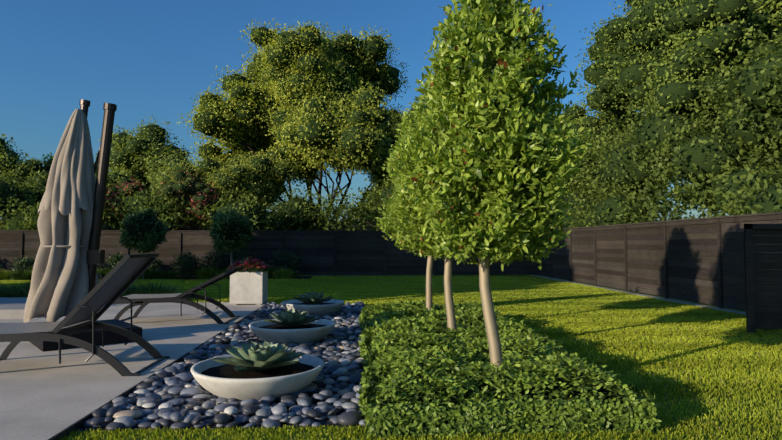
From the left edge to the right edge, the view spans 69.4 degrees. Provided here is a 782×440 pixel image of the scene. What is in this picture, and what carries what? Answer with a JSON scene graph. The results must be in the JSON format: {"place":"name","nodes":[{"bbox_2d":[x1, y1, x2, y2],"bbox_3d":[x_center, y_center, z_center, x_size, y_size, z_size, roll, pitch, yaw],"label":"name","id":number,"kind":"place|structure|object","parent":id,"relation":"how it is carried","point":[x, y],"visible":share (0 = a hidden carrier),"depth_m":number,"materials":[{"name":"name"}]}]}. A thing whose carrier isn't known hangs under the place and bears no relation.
{"place":"outdoors","nodes":[
{"label":"outdoors","id":0,"kind":"place"},
{"bbox_2d":[79,99,116,292],"bbox_3d":[-4.707,-0.085,8.766,0.864,3.608,0.276,-1,-3,17],"label":"umbrella pole","id":1,"kind":"object","parent":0,"point":[95,256],"visible":0.54,"depth_m":8.70,"materials":[{"name":"black metal"}]},
{"bbox_2d":[125,213,160,248],"bbox_3d":[-10.543,0.470,24.066,1.484,1.560,1.560,0,-2,-3],"label":"topiary ball","id":2,"kind":"object","parent":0,"point":[131,228],"visible":0.62,"depth_m":23.47,"materials":[{"name":"green plant"}]},
{"bbox_2d":[213,213,248,247],"bbox_3d":[-6.848,0.478,24.258,1.484,1.560,1.560,0,-2,-3],"label":"topiary ball","id":3,"kind":"object","parent":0,"point":[230,234],"visible":0.44,"depth_m":23.63,"materials":[{"name":"green plant"}]},
{"bbox_2d":[201,302,335,378],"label":"soil","id":4,"kind":"structure","parent":0,"point":[226,371],"depth_m":5.68,"materials":[{"name":"brown soil"}]},
{"bbox_2d":[212,291,331,371],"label":"succulent plants","id":5,"kind":"object","parent":4,"relation":"on","point":[255,356],"visible":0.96,"depth_m":5.74,"materials":[{"name":"green plant"}]},
{"bbox_2d":[0,0,731,220],"label":"sky","id":6,"kind":"structure","parent":0,"point":[145,58],"materials":[{"name":"blue"}]},
{"bbox_2d":[0,275,781,439],"bbox_3d":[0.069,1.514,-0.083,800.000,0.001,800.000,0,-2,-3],"label":"lawn ground","id":7,"kind":"structure","parent":0,"point":[294,437],"depth_m":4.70,"materials":[{"name":"green plant"}]},
{"bbox_2d":[0,134,51,207],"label":"tree","id":8,"kind":"object","parent":7,"relation":"on","point":[36,175],"visible":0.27,"depth_m":34.43,"materials":[{"name":"green plant"}]},
{"bbox_2d":[41,152,110,177],"bbox_3d":[-19.514,-1.221,38.188,5.760,6.657,8.086,-2,-3,39],"label":"tree","id":9,"kind":"object","parent":7,"relation":"on","point":[50,156],"visible":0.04,"depth_m":36.80,"materials":[{"name":"green plant"}]},
{"bbox_2d":[0,302,267,439],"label":"patio slab","id":10,"kind":"structure","parent":7,"relation":"on","point":[45,395],"depth_m":6.67,"materials":[{"name":"concrete"}]},
{"bbox_2d":[0,297,26,318],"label":"pool coping","id":11,"kind":"object","parent":10,"relation":"on","point":[12,308],"depth_m":11.50,"materials":[{"name":"concrete"}]},
{"bbox_2d":[23,109,98,322],"bbox_3d":[-5.065,-0.074,8.725,1.043,3.310,0.992,0,-2,-3],"label":"umbrella canopy","id":12,"kind":"object","parent":10,"relation":"on","point":[59,287],"visible":0.94,"depth_m":8.46,"materials":[{"name":"beige fabric"}]},
{"bbox_2d":[0,254,169,375],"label":"lounge chair","id":13,"kind":"object","parent":10,"relation":"on","point":[116,364],"visible":0.92,"depth_m":6.36,"materials":[{"name":"black metal"}]},
{"bbox_2d":[0,257,150,333],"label":"lounger sling","id":14,"kind":"object","parent":13,"relation":"attached to","point":[115,283],"visible":0.73,"depth_m":6.83,"materials":[{"name":"grey fabric"}]},
{"bbox_2d":[29,319,141,351],"bbox_3d":[-4.689,1.733,8.630,1.300,0.211,1.300,2,-3,-41],"label":"umbrella base","id":15,"kind":"object","parent":10,"relation":"on","point":[110,337],"visible":0.43,"depth_m":8.22,"materials":[{"name":"black metal"}]},
{"bbox_2d":[109,266,244,323],"bbox_3d":[-4.069,1.451,10.880,2.289,1.091,1.064,0,-2,-3],"label":"lounger frame","id":16,"kind":"object","parent":10,"relation":"on","point":[182,298],"visible":0.85,"depth_m":10.43,"materials":[{"name":"black metal"}]},
{"bbox_2d":[123,291,192,298],"bbox_3d":[-4.072,1.201,10.890,2.144,0.547,0.940,0,-2,-3],"label":"lounger sling","id":17,"kind":"object","parent":16,"relation":"attached to","point":[134,296],"visible":0.5,"depth_m":10.90,"materials":[{"name":"grey fabric"}]},
{"bbox_2d":[230,270,267,304],"bbox_3d":[-3.528,1.673,14.056,0.780,0.797,0.780,0,-2,-3],"label":"cube planter","id":18,"kind":"object","parent":10,"relation":"on","point":[247,287],"visible":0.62,"depth_m":13.67,"materials":[{"name":"white concrete"}]},
{"bbox_2d":[226,256,271,272],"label":"planter flowers","id":19,"kind":"object","parent":18,"relation":"on","point":[252,264],"visible":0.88,"depth_m":13.83,"materials":[{"name":"red plant"}]},
{"bbox_2d":[102,175,170,229],"bbox_3d":[-14.169,0.178,30.128,4.377,5.286,4.145,0,-2,-3],"label":"crepe myrtle","id":20,"kind":"object","parent":7,"relation":"on","point":[122,186],"depth_m":29.68,"materials":[{"name":"green plant"}]},
{"bbox_2d":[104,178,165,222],"bbox_3d":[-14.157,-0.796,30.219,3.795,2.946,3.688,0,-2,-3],"label":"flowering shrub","id":21,"kind":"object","parent":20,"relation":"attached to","point":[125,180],"visible":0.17,"depth_m":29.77,"materials":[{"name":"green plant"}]},
{"bbox_2d":[95,115,209,219],"bbox_3d":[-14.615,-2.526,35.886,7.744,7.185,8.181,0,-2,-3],"label":"tree","id":22,"kind":"object","parent":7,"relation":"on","point":[135,146],"visible":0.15,"depth_m":34.95,"materials":[{"name":"green plant"}]},
{"bbox_2d":[48,301,270,439],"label":"steel edging","id":23,"kind":"object","parent":7,"relation":"on","point":[77,425],"visible":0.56,"depth_m":4.86,"materials":[{"name":"grey metal"}]},
{"bbox_2d":[154,169,235,230],"bbox_3d":[-10.556,0.010,29.962,5.146,5.596,4.167,0,-2,-3],"label":"crepe myrtle","id":24,"kind":"object","parent":7,"relation":"on","point":[197,192],"depth_m":29.18,"materials":[{"name":"green plant"}]},
{"bbox_2d":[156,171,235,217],"bbox_3d":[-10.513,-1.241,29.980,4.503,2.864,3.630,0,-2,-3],"label":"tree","id":25,"kind":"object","parent":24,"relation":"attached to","point":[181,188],"visible":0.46,"depth_m":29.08,"materials":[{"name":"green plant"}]},
{"bbox_2d":[76,313,364,430],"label":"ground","id":26,"kind":"structure","parent":7,"relation":"on","point":[326,422],"depth_m":4.74,"materials":[{"name":"black soil"}]},
{"bbox_2d":[83,301,365,430],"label":"pebbles","id":27,"kind":"object","parent":26,"relation":"on","point":[142,405],"visible":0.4,"depth_m":5.34,"materials":[{"name":"stone"}]},
{"bbox_2d":[191,299,344,399],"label":"planter bowls","id":28,"kind":"object","parent":27,"relation":"on","point":[254,388],"visible":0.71,"depth_m":5.62,"materials":[{"name":"concrete"}]},
{"bbox_2d":[165,276,312,279],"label":"border mulch","id":29,"kind":"object","parent":7,"relation":"on","point":[296,277],"visible":0.17,"depth_m":24.91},
{"bbox_2d":[10,255,34,272],"bbox_3d":[-16.396,2.122,25.395,1.286,1.130,1.190,0,-2,-3],"label":"border shrub","id":30,"kind":"object","parent":29,"relation":"on","point":[28,264],"visible":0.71,"depth_m":25.20,"materials":[{"name":"green plant"}]},
{"bbox_2d":[0,280,183,302],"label":"patio grasses","id":31,"kind":"object","parent":29,"relation":"on","point":[12,291],"visible":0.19,"depth_m":14.62,"materials":[{"name":"green plant"}]},
{"bbox_2d":[104,251,126,271],"bbox_3d":[-12.321,2.049,25.587,1.460,1.307,1.283,0,-2,-3],"label":"border shrub","id":32,"kind":"object","parent":29,"relation":"on","point":[116,259],"visible":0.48,"depth_m":25.39,"materials":[{"name":"green plant"}]},
{"bbox_2d":[0,264,296,279],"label":"border grasses","id":33,"kind":"object","parent":29,"relation":"on","point":[207,273],"visible":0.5,"depth_m":24.25,"materials":[{"name":"green plant"}]},
{"bbox_2d":[144,252,165,272],"bbox_3d":[-11.107,2.113,25.729,1.313,1.295,1.351,-2,-3,32],"label":"border shrub","id":34,"kind":"object","parent":29,"relation":"on","point":[153,265],"visible":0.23,"depth_m":25.70,"materials":[{"name":"green plant"}]},
{"bbox_2d":[168,250,204,277],"bbox_3d":[-8.919,2.009,25.020,1.467,1.447,1.488,-2,-3,44],"label":"border shrub","id":35,"kind":"object","parent":29,"relation":"on","point":[190,259],"visible":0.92,"depth_m":24.82,"materials":[{"name":"green plant"}]},
{"bbox_2d":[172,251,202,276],"bbox_3d":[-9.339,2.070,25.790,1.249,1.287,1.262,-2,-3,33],"label":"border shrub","id":36,"kind":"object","parent":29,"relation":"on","point":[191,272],"visible":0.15,"depth_m":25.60,"materials":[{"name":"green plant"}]},
{"bbox_2d":[142,250,232,279],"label":"topiary trunks","id":37,"kind":"object","parent":29,"relation":"on","point":[231,257],"visible":0.19,"depth_m":24.18,"materials":[{"name":"brown plant"}]},
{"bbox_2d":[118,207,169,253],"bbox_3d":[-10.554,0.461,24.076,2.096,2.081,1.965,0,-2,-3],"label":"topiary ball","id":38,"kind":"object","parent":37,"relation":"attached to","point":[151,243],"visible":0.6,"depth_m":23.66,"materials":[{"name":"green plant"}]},
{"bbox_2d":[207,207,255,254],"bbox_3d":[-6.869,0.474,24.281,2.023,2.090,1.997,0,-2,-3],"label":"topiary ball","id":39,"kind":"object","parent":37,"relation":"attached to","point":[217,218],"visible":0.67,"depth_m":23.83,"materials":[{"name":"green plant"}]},
{"bbox_2d":[199,248,229,271],"bbox_3d":[-7.990,1.970,25.835,1.675,1.589,1.578,0,-2,-3],"label":"border shrub","id":40,"kind":"object","parent":29,"relation":"on","point":[217,259],"visible":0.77,"depth_m":25.54,"materials":[{"name":"green plant"}]},
{"bbox_2d":[268,249,305,273],"bbox_3d":[-4.890,2.009,25.968,1.575,1.507,1.608,2,-3,-43],"label":"border shrub","id":41,"kind":"object","parent":29,"relation":"on","point":[286,259],"visible":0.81,"depth_m":25.92,"materials":[{"name":"green plant"}]},
{"bbox_2d":[163,149,323,230],"bbox_3d":[-7.996,-0.705,32.501,9.093,7.380,7.167,0,-2,-3],"label":"elm tree","id":42,"kind":"object","parent":7,"relation":"on","point":[227,170],"depth_m":30.56,"materials":[{"name":"green plant"}]},
{"bbox_2d":[176,18,414,220],"bbox_3d":[-6.061,-5.269,40.868,18.210,17.101,22.261,0,-2,-3],"label":"tree","id":43,"kind":"object","parent":7,"relation":"on","point":[305,158],"depth_m":36.42,"materials":[{"name":"green plant"}]},
{"bbox_2d":[0,218,670,230],"bbox_3d":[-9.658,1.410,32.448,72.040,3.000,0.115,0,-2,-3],"label":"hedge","id":44,"kind":"object","parent":7,"relation":"on","point":[194,226],"depth_m":32.79,"materials":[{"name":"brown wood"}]},
{"bbox_2d":[346,153,393,220],"bbox_3d":[2.778,-3.049,37.388,9.460,7.190,8.859,2,-3,-44],"label":"tree","id":45,"kind":"object","parent":7,"relation":"on","point":[375,179],"depth_m":36.22,"materials":[{"name":"green plant"}]},
{"bbox_2d":[0,212,781,310],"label":"fence boards","id":46,"kind":"object","parent":7,"relation":"on","point":[700,260],"visible":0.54,"depth_m":21.33,"materials":[{"name":"brown wood"}]},
{"bbox_2d":[0,14,781,230],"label":"understorey foliage","id":47,"kind":"object","parent":7,"relation":"on","point":[655,209],"visible":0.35,"depth_m":21.54,"materials":[{"name":"green plant"}]},
{"bbox_2d":[356,297,661,438],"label":"ground cover","id":48,"kind":"object","parent":7,"relation":"on","point":[393,317],"depth_m":4.92,"materials":[{"name":"green plant"}]},
{"bbox_2d":[375,103,440,310],"bbox_3d":[0.673,-0.080,9.997,1.943,4.062,1.888,0,-2,-3],"label":"tree","id":49,"kind":"object","parent":48,"relation":"on","point":[388,227],"depth_m":9.92,"materials":[{"name":"green plant"}]},
{"bbox_2d":[383,74,497,338],"bbox_3d":[0.843,-0.202,7.669,1.902,4.107,1.897,0,-2,-3],"label":"tree","id":50,"kind":"object","parent":48,"relation":"on","point":[404,210],"depth_m":7.60,"materials":[{"name":"green plant"}]},
{"bbox_2d":[385,0,595,382],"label":"tree","id":51,"kind":"object","parent":48,"relation":"on","point":[508,208],"depth_m":5.18,"materials":[{"name":"green plant"}]},
{"bbox_2d":[515,101,674,203],"bbox_3d":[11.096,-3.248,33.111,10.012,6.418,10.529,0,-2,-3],"label":"tree","id":52,"kind":"object","parent":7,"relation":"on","point":[570,110],"visible":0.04,"depth_m":30.24,"materials":[{"name":"green plant"}]},
{"bbox_2d":[530,275,745,314],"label":"curb","id":53,"kind":"structure","parent":7,"relation":"on","point":[727,310],"depth_m":15.73,"materials":[{"name":"grey concrete"}]},
{"bbox_2d":[574,0,781,166],"bbox_3d":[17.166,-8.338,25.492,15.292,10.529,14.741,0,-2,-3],"label":"tree","id":54,"kind":"object","parent":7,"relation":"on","point":[672,87],"visible":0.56,"depth_m":21.26,"materials":[{"name":"green plant"}]},
{"bbox_2d":[676,158,777,213],"bbox_3d":[23.933,-3.881,33.325,15.104,13.710,12.424,0,-2,-3],"label":"tree","id":55,"kind":"object","parent":7,"relation":"on","point":[709,198],"depth_m":35.47,"materials":[{"name":"green plant"}]},
{"bbox_2d":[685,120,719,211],"bbox_3d":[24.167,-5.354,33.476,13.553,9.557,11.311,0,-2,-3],"label":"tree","id":56,"kind":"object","parent":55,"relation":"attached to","point":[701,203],"depth_m":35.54,"materials":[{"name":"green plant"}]},
{"bbox_2d":[744,224,781,333],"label":"fence screen panel","id":57,"kind":"object","parent":7,"relation":"on","point":[762,242],"visible":0.98,"depth_m":9.60,"materials":[{"name":"black wood"}]}
]}

